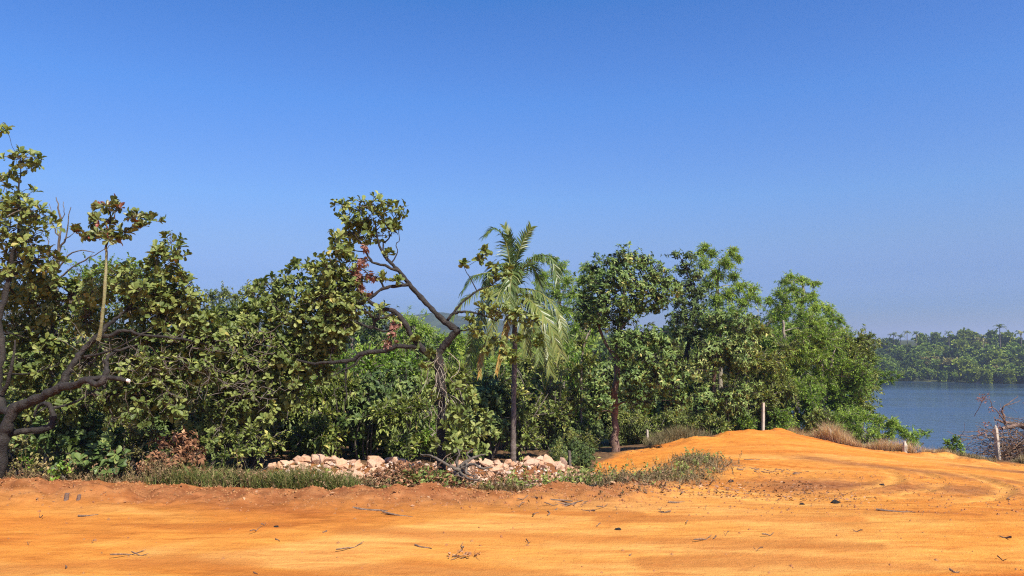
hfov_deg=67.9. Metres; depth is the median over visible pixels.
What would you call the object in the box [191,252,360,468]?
cashew tree
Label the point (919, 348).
tree
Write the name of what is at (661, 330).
tree
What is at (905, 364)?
tree
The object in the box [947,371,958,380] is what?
tree
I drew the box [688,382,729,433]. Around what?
shrub
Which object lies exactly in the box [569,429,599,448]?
shrub
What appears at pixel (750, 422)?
bush
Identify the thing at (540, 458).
rock
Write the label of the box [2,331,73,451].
shrub
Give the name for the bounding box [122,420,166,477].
bush
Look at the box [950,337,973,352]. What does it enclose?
tree
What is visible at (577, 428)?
shrub
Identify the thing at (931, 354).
tree
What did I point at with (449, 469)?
broken stone
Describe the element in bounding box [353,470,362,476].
rock
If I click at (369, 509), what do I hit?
twig
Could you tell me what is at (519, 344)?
tree
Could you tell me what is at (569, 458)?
fence post
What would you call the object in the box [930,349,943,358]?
tree
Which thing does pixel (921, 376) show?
tree
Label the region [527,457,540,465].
rock
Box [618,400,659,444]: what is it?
shrub
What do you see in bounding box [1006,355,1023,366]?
tree
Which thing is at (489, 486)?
weedy grass
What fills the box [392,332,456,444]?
shrub
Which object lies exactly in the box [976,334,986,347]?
palm
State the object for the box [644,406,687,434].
bush
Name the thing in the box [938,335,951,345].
tree
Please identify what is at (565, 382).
tree
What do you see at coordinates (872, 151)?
sky
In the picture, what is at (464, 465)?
uprooted stump
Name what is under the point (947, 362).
tree
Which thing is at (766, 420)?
shrub
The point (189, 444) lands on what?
dead brush
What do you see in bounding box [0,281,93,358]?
background tree
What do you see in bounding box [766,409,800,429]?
shrub
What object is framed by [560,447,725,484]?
mound greens
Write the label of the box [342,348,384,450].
shrub
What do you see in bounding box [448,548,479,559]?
dry twig clump
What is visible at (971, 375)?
tree
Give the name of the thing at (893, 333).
palm
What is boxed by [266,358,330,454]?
shrub
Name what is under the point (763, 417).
fence post
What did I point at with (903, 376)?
tree
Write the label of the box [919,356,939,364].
tree
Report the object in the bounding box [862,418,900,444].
shrub
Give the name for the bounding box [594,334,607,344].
tree
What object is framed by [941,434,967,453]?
bush
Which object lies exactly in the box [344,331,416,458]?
shrub
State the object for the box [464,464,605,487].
weeds
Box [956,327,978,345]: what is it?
tree
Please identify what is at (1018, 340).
tree
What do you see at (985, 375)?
tree
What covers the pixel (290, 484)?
green grass
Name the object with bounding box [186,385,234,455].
shrub
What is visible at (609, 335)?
tree
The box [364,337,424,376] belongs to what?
wood tree
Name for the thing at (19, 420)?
shrub
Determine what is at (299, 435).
shrub
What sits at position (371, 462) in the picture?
rock
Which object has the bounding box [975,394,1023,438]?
cut branch
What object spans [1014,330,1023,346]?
palm
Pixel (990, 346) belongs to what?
tree
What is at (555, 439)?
shrub
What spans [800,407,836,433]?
bush
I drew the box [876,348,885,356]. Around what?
tree
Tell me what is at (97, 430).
shrub
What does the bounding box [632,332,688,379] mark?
tree
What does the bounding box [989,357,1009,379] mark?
tree
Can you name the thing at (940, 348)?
tree
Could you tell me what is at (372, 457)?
rock
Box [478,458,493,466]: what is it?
rock
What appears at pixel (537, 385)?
shrub
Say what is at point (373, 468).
rock
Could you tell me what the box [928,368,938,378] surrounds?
tree
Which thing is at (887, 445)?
short pinkish grass
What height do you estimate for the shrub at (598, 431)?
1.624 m
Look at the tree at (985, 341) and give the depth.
372.10 m
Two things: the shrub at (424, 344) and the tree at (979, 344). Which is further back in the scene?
the tree at (979, 344)
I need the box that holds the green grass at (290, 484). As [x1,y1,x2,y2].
[139,457,367,489]
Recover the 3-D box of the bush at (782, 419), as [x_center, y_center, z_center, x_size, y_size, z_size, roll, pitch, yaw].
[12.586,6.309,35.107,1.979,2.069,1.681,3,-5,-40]
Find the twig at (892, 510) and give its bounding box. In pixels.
[876,508,915,512]
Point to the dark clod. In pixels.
(834, 501)
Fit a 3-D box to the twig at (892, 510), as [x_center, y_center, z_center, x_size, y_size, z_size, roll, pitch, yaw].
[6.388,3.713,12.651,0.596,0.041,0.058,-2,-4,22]
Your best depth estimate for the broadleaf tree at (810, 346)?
36.87 m
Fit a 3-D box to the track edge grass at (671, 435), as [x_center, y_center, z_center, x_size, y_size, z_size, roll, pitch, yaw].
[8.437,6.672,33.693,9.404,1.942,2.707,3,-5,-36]
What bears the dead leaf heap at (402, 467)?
on the ground at (805, 542)
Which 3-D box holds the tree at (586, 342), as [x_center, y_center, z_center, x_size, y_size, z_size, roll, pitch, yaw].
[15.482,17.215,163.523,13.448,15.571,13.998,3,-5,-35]
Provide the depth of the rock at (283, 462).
17.80 m
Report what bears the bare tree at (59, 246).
on the ground at (805, 542)
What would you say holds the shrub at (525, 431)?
on the ground at (805, 542)
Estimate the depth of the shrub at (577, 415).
37.75 m
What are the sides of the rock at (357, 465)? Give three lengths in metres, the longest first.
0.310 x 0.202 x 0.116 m
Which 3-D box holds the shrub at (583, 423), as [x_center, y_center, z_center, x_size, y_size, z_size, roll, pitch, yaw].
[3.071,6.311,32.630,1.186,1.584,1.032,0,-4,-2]
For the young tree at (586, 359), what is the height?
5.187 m
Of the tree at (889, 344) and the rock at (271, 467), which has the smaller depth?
the rock at (271, 467)
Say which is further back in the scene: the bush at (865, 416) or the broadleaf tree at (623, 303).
the bush at (865, 416)
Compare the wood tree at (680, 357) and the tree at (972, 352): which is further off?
the tree at (972, 352)
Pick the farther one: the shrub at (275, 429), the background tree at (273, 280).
the background tree at (273, 280)
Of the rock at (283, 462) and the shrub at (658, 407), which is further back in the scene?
the shrub at (658, 407)
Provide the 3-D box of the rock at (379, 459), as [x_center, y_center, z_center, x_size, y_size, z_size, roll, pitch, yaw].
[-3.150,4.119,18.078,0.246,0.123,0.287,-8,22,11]
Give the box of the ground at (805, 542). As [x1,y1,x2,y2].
[0,339,1023,575]
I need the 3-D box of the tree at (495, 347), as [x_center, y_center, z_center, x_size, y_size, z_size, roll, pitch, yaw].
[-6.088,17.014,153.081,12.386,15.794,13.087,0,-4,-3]
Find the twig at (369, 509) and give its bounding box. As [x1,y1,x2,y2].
[353,507,387,510]
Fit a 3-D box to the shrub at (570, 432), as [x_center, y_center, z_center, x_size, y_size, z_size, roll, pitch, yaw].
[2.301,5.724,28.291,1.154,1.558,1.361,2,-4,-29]
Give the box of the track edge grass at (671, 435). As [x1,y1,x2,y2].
[640,422,734,446]
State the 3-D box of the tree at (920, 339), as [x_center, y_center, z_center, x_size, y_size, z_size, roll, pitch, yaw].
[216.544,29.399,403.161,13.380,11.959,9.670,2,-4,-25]
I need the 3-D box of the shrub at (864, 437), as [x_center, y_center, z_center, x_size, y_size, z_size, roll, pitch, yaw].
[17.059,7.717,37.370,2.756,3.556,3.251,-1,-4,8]
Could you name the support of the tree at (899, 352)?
on the ground at (805, 542)
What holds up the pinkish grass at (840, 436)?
on the ground at (805, 542)
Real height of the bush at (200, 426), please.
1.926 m
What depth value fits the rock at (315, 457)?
17.74 m
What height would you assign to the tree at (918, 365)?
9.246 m
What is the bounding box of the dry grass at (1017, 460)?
[932,444,1023,463]
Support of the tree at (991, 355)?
on the ground at (805, 542)
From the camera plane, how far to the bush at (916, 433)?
33.58 m
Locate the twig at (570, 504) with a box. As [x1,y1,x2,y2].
[555,500,582,509]
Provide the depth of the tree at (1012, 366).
305.89 m
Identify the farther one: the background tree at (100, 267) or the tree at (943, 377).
the tree at (943, 377)
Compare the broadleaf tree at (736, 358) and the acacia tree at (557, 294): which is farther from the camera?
the acacia tree at (557, 294)
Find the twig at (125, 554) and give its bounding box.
[110,549,145,554]
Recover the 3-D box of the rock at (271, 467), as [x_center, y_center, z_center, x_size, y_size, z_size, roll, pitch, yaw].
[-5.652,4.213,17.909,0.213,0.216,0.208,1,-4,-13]
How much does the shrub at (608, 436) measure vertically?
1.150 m
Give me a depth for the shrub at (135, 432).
20.37 m
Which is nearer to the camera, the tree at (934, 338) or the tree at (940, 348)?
the tree at (940, 348)
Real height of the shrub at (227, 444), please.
3.050 m
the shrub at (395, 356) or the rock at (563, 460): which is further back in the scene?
the shrub at (395, 356)
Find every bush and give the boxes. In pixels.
[6,433,53,475]
[8,409,141,464]
[14,443,41,473]
[36,438,130,481]
[45,460,76,480]
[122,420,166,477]
[176,394,238,467]
[211,419,289,471]
[372,408,436,460]
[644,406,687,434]
[670,407,715,431]
[720,410,766,430]
[765,402,804,432]
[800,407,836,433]
[825,406,919,444]
[900,424,933,452]
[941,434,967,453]
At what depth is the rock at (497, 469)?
17.50 m
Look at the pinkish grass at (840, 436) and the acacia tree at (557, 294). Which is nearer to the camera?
the pinkish grass at (840, 436)
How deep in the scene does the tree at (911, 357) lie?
352.21 m
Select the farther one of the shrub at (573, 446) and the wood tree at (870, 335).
the wood tree at (870, 335)
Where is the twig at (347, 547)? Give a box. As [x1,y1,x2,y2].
[336,541,363,549]
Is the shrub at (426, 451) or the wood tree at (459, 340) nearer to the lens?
the shrub at (426, 451)
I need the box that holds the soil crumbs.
[0,429,1023,575]
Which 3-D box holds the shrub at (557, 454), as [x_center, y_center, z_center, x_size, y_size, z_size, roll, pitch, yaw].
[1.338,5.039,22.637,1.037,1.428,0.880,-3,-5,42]
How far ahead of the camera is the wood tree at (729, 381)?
42.14 m
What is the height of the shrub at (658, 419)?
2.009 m
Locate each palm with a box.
[448,221,570,462]
[888,332,899,341]
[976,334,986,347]
[994,324,1006,348]
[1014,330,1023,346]
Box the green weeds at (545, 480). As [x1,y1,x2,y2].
[203,459,602,489]
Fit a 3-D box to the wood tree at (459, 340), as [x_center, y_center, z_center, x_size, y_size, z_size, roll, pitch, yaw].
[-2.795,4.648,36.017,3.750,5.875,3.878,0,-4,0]
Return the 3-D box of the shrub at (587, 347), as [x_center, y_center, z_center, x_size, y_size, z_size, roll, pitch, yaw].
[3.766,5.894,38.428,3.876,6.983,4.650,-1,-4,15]
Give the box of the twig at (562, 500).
[550,499,572,501]
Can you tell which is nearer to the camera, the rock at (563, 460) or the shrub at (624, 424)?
the rock at (563, 460)
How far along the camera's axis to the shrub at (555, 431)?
32.04 m
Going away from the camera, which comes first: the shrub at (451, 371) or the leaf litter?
the leaf litter
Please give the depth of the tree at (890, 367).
324.07 m
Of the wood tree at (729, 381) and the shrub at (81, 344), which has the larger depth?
the wood tree at (729, 381)
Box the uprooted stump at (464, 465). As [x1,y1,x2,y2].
[408,448,521,487]
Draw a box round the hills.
[9,312,626,345]
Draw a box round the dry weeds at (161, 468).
[4,446,403,489]
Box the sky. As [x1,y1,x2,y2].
[0,0,1023,338]
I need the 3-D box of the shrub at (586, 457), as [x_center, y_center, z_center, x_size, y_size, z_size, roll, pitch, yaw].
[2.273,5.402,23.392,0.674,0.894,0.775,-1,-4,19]
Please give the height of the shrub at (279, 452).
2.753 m
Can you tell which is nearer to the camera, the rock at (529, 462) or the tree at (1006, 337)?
the rock at (529, 462)
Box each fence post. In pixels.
[568,451,571,465]
[761,403,764,430]
[902,441,907,452]
[993,425,1000,459]
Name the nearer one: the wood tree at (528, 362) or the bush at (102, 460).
the bush at (102, 460)
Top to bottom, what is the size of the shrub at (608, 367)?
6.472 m
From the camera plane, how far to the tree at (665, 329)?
156.06 m
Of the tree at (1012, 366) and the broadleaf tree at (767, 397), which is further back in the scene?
the tree at (1012, 366)
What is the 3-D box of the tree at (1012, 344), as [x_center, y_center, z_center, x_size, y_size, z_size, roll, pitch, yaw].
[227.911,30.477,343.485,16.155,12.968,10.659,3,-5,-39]
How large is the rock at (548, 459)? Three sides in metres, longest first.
0.388 x 0.315 x 0.210 m
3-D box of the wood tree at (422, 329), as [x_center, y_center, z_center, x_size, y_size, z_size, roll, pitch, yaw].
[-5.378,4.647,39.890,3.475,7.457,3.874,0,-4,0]
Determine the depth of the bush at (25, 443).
15.32 m
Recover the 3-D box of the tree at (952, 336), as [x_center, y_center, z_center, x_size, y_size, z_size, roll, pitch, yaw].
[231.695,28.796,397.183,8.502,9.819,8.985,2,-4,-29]
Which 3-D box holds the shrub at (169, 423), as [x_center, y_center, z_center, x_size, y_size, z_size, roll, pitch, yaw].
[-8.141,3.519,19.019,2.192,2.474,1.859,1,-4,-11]
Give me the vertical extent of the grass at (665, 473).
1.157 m
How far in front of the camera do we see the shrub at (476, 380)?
32.55 m
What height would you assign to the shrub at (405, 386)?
3.731 m
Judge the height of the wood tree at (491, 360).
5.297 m
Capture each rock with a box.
[267,462,275,470]
[280,460,291,464]
[293,455,300,460]
[298,454,310,462]
[311,454,324,463]
[323,457,332,462]
[335,458,347,464]
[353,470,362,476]
[354,463,362,468]
[367,456,378,460]
[367,458,375,467]
[370,466,382,472]
[376,457,384,463]
[385,456,399,462]
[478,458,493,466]
[486,469,493,476]
[491,467,503,471]
[522,459,534,465]
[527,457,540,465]
[535,455,543,460]
[543,454,554,463]
[556,463,564,471]
[560,457,566,469]
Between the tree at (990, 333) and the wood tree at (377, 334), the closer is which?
the wood tree at (377, 334)
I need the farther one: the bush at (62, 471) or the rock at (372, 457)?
the rock at (372, 457)
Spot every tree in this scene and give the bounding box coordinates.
[0,122,293,478]
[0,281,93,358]
[35,197,109,472]
[62,246,181,349]
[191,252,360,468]
[196,280,240,322]
[220,277,281,358]
[265,190,545,472]
[310,304,400,352]
[328,345,391,453]
[345,332,381,349]
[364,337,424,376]
[381,305,440,346]
[429,325,489,374]
[448,347,486,362]
[462,333,499,362]
[483,345,522,382]
[491,324,556,358]
[510,348,569,448]
[524,252,590,387]
[526,351,607,439]
[554,330,603,429]
[564,241,698,451]
[564,333,601,351]
[569,261,605,359]
[592,341,612,362]
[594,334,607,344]
[600,332,626,342]
[606,341,676,403]
[626,328,675,345]
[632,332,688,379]
[649,333,718,399]
[660,248,714,389]
[661,325,697,350]
[681,300,766,432]
[692,241,764,388]
[693,312,765,390]
[724,316,803,429]
[747,324,799,414]
[755,269,857,423]
[759,308,846,422]
[810,326,878,422]
[812,324,887,410]
[834,328,882,415]
[861,344,904,435]
[873,350,883,355]
[875,360,898,375]
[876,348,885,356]
[879,363,896,379]
[881,337,892,349]
[881,354,897,363]
[886,348,892,354]
[889,337,899,348]
[893,345,905,360]
[895,370,905,380]
[896,363,904,371]
[900,345,914,353]
[900,360,913,371]
[904,353,918,362]
[905,369,919,380]
[909,345,928,356]
[911,332,930,345]
[912,359,925,372]
[915,342,933,351]
[916,351,929,359]
[917,371,927,379]
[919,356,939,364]
[922,368,933,379]
[923,359,931,367]
[925,351,934,358]
[928,332,941,343]
[928,358,943,375]
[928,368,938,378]
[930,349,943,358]
[931,342,948,350]
[934,345,944,351]
[936,370,947,381]
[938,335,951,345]
[938,357,957,368]
[940,348,965,359]
[942,365,956,378]
[947,334,957,344]
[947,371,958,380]
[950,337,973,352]
[951,357,978,380]
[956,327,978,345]
[960,356,980,365]
[962,367,980,382]
[964,347,979,356]
[968,361,982,369]
[970,340,986,350]
[974,337,989,343]
[976,347,1008,364]
[977,367,992,383]
[978,348,992,355]
[983,364,996,379]
[985,329,997,339]
[985,344,1002,350]
[986,337,998,346]
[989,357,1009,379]
[994,330,1018,347]
[994,364,1020,378]
[996,367,1018,383]
[1002,346,1023,362]
[1005,341,1021,349]
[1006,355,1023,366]
[1012,338,1023,346]
[1013,366,1023,382]
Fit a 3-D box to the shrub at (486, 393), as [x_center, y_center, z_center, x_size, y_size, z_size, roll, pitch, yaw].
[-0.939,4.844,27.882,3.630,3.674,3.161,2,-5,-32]
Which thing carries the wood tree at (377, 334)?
on the ground at (805, 542)
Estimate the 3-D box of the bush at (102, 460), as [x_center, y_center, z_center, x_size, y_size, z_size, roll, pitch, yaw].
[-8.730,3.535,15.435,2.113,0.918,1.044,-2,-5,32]
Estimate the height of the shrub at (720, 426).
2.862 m
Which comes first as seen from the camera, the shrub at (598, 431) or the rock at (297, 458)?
the rock at (297, 458)
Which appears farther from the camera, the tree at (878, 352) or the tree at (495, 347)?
the tree at (878, 352)
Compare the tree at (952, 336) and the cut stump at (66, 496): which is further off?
the tree at (952, 336)
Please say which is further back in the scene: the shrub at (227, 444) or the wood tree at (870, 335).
the wood tree at (870, 335)
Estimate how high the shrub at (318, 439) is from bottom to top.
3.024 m
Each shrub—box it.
[0,386,31,455]
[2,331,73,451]
[6,362,96,462]
[7,388,43,460]
[21,335,80,359]
[66,317,106,365]
[72,372,136,461]
[97,349,179,460]
[99,320,171,364]
[106,377,146,456]
[124,384,187,458]
[129,383,195,468]
[145,386,223,464]
[149,322,199,360]
[172,369,276,468]
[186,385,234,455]
[192,379,293,456]
[215,411,290,462]
[238,381,300,456]
[243,364,296,454]
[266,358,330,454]
[277,385,341,455]
[300,370,367,457]
[331,361,411,459]
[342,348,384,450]
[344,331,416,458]
[353,356,437,457]
[362,391,434,462]
[374,329,430,453]
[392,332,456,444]
[412,359,478,463]
[412,401,482,455]
[422,335,460,367]
[456,369,525,459]
[463,359,507,449]
[463,360,526,446]
[466,359,528,449]
[473,359,574,460]
[517,328,578,449]
[523,402,550,448]
[531,384,582,448]
[545,440,569,454]
[546,422,568,447]
[548,431,569,448]
[548,433,567,461]
[555,338,605,447]
[560,421,584,445]
[562,424,581,449]
[565,436,581,465]
[565,451,578,468]
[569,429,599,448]
[573,417,592,442]
[575,341,648,446]
[576,449,597,471]
[578,440,597,459]
[581,419,607,447]
[604,395,642,445]
[605,425,625,445]
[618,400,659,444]
[621,367,661,443]
[626,408,654,444]
[641,386,678,415]
[648,411,673,435]
[655,371,697,413]
[660,382,699,431]
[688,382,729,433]
[702,388,745,434]
[753,410,771,430]
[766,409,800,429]
[790,377,832,434]
[844,421,882,445]
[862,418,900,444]
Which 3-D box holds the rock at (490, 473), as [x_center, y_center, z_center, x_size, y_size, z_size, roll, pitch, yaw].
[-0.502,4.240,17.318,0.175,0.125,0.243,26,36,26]
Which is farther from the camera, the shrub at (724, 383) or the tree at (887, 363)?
the tree at (887, 363)
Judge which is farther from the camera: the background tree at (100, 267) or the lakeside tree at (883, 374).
the lakeside tree at (883, 374)
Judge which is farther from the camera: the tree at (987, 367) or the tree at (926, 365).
the tree at (926, 365)
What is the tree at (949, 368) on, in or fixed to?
on the ground at (805, 542)
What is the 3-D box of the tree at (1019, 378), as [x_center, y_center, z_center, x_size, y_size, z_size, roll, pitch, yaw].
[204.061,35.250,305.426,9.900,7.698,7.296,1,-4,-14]
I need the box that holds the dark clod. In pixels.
[830,499,839,503]
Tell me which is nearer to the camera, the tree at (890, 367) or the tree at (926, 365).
the tree at (890, 367)
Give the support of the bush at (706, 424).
on the ground at (805, 542)
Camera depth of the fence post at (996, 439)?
29.81 m
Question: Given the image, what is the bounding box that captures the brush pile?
[944,395,1023,460]
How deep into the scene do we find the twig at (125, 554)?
10.16 m
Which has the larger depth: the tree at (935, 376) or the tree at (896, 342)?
the tree at (896, 342)
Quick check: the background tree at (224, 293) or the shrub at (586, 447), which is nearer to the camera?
the shrub at (586, 447)
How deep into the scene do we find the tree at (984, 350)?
345.37 m
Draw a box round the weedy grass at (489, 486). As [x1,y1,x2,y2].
[6,470,601,490]
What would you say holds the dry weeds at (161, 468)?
on the ground at (805, 542)
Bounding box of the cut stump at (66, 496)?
[64,493,68,500]
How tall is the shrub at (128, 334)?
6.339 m
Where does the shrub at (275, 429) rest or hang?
on the ground at (805, 542)
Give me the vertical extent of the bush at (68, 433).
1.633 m
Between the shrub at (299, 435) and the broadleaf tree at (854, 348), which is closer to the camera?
the shrub at (299, 435)
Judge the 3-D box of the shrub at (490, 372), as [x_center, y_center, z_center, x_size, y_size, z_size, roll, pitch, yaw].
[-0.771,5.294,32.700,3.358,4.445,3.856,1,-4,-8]
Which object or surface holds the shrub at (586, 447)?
on the ground at (805, 542)
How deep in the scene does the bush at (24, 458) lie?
15.36 m
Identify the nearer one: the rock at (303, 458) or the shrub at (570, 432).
the rock at (303, 458)
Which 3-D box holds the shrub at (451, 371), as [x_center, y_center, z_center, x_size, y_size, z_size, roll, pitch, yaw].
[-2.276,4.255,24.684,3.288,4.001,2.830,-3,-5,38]
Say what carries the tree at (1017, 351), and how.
on the ground at (805, 542)
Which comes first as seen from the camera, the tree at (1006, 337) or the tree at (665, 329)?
the tree at (665, 329)
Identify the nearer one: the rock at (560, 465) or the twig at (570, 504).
the twig at (570, 504)
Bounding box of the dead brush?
[135,425,211,474]
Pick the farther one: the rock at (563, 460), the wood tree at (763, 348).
the wood tree at (763, 348)
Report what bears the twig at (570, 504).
on the ground at (805, 542)
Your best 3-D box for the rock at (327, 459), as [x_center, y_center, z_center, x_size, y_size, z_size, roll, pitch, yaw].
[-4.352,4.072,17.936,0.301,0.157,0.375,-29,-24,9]
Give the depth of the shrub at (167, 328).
33.67 m
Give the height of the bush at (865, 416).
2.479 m
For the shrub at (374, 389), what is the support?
on the ground at (805, 542)
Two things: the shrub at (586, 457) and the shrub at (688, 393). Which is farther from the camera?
the shrub at (688, 393)
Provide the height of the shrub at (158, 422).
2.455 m
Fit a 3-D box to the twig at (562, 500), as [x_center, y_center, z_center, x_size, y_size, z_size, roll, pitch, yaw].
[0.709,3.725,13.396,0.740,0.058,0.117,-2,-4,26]
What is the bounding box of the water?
[791,381,1023,457]
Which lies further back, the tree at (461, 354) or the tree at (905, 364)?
the tree at (905, 364)
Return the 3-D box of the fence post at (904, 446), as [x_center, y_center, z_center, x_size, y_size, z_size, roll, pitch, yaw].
[15.727,6.538,30.430,0.152,0.826,0.152,3,-5,-14]
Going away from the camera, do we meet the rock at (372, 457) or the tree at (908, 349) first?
the rock at (372, 457)
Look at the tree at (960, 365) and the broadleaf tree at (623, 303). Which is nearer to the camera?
the broadleaf tree at (623, 303)
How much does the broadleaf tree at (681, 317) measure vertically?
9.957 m
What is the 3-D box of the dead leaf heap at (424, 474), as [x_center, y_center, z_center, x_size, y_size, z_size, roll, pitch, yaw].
[-1.783,3.764,15.322,2.198,0.744,1.930,3,-5,-36]
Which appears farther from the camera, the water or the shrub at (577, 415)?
the water
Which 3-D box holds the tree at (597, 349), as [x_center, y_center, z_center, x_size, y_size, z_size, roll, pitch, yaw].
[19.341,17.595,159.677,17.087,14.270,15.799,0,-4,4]
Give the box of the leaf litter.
[1,465,887,508]
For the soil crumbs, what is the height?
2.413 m
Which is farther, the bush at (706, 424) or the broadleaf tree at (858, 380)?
the broadleaf tree at (858, 380)
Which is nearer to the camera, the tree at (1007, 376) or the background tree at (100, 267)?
the background tree at (100, 267)
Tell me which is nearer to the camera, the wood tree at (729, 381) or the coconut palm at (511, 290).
the coconut palm at (511, 290)
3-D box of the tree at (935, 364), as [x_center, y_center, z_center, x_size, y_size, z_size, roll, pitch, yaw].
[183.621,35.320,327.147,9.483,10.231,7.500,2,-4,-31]
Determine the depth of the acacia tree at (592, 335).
43.89 m
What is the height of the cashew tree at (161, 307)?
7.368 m
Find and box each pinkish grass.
[785,416,863,447]
[857,437,949,452]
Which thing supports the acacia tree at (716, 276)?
on the ground at (805, 542)
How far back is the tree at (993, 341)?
370.20 m
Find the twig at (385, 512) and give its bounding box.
[382,510,411,516]
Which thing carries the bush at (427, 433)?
on the ground at (805, 542)
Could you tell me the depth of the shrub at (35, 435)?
18.47 m
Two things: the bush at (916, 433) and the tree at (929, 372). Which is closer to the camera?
the bush at (916, 433)
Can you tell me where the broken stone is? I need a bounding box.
[266,457,578,486]
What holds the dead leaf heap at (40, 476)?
on the ground at (805, 542)
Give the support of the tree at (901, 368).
on the ground at (805, 542)
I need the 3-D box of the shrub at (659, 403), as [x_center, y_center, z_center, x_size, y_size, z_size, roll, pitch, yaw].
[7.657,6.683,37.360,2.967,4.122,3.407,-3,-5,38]
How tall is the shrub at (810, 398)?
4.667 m
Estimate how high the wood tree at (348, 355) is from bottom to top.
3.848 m
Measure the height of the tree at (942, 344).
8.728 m
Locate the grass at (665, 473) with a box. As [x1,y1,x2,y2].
[534,447,741,495]
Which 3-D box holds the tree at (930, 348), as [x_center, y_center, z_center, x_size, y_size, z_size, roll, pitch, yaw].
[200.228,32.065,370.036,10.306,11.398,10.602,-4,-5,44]
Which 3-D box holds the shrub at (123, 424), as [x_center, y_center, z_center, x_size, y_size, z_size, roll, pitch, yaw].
[-10.120,3.262,20.241,2.889,3.576,2.074,0,-4,3]
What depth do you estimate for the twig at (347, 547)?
10.42 m
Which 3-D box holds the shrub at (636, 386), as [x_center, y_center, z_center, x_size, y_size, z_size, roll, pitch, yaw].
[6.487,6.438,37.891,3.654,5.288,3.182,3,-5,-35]
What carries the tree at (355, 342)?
on the ground at (805, 542)
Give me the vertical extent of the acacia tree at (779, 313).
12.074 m
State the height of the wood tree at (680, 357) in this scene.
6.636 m
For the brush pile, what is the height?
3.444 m
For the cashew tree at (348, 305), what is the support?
on the ground at (805, 542)
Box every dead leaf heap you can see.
[3,459,53,479]
[340,453,507,488]
[371,459,475,487]
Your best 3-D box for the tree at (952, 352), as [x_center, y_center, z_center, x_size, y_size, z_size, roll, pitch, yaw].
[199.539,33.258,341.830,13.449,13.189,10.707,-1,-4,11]
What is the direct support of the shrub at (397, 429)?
on the ground at (805, 542)
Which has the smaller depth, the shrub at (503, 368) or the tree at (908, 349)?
the shrub at (503, 368)
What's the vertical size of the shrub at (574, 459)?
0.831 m
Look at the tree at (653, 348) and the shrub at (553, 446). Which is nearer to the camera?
the shrub at (553, 446)
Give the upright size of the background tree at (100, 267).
7.806 m
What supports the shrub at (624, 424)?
on the ground at (805, 542)
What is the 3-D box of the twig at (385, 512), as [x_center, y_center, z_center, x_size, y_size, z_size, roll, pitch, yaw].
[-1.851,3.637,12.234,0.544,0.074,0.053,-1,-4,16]
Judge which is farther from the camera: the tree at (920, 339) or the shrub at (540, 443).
the tree at (920, 339)
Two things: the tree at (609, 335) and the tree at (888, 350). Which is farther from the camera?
the tree at (888, 350)
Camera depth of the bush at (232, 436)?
16.51 m
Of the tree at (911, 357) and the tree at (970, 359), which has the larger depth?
the tree at (911, 357)
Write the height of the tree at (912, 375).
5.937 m
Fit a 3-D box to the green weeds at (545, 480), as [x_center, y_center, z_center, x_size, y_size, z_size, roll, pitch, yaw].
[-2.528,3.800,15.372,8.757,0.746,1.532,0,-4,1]
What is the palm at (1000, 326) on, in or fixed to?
on the ground at (805, 542)
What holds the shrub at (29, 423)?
on the ground at (805, 542)
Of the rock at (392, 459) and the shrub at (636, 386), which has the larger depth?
the shrub at (636, 386)
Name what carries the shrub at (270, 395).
on the ground at (805, 542)
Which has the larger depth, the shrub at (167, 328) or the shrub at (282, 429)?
the shrub at (167, 328)
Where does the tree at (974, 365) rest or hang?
on the ground at (805, 542)
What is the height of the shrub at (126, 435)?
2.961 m
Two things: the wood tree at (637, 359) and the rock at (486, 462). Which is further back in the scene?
the wood tree at (637, 359)
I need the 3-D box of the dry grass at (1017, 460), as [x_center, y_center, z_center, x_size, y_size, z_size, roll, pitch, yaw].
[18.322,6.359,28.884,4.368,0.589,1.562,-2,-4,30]
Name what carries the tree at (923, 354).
on the ground at (805, 542)
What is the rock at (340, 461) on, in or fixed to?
on the ground at (805, 542)
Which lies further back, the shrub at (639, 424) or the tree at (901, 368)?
the tree at (901, 368)
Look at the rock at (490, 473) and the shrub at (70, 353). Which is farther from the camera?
the shrub at (70, 353)
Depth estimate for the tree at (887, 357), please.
346.37 m
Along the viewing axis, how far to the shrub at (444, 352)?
37.46 m

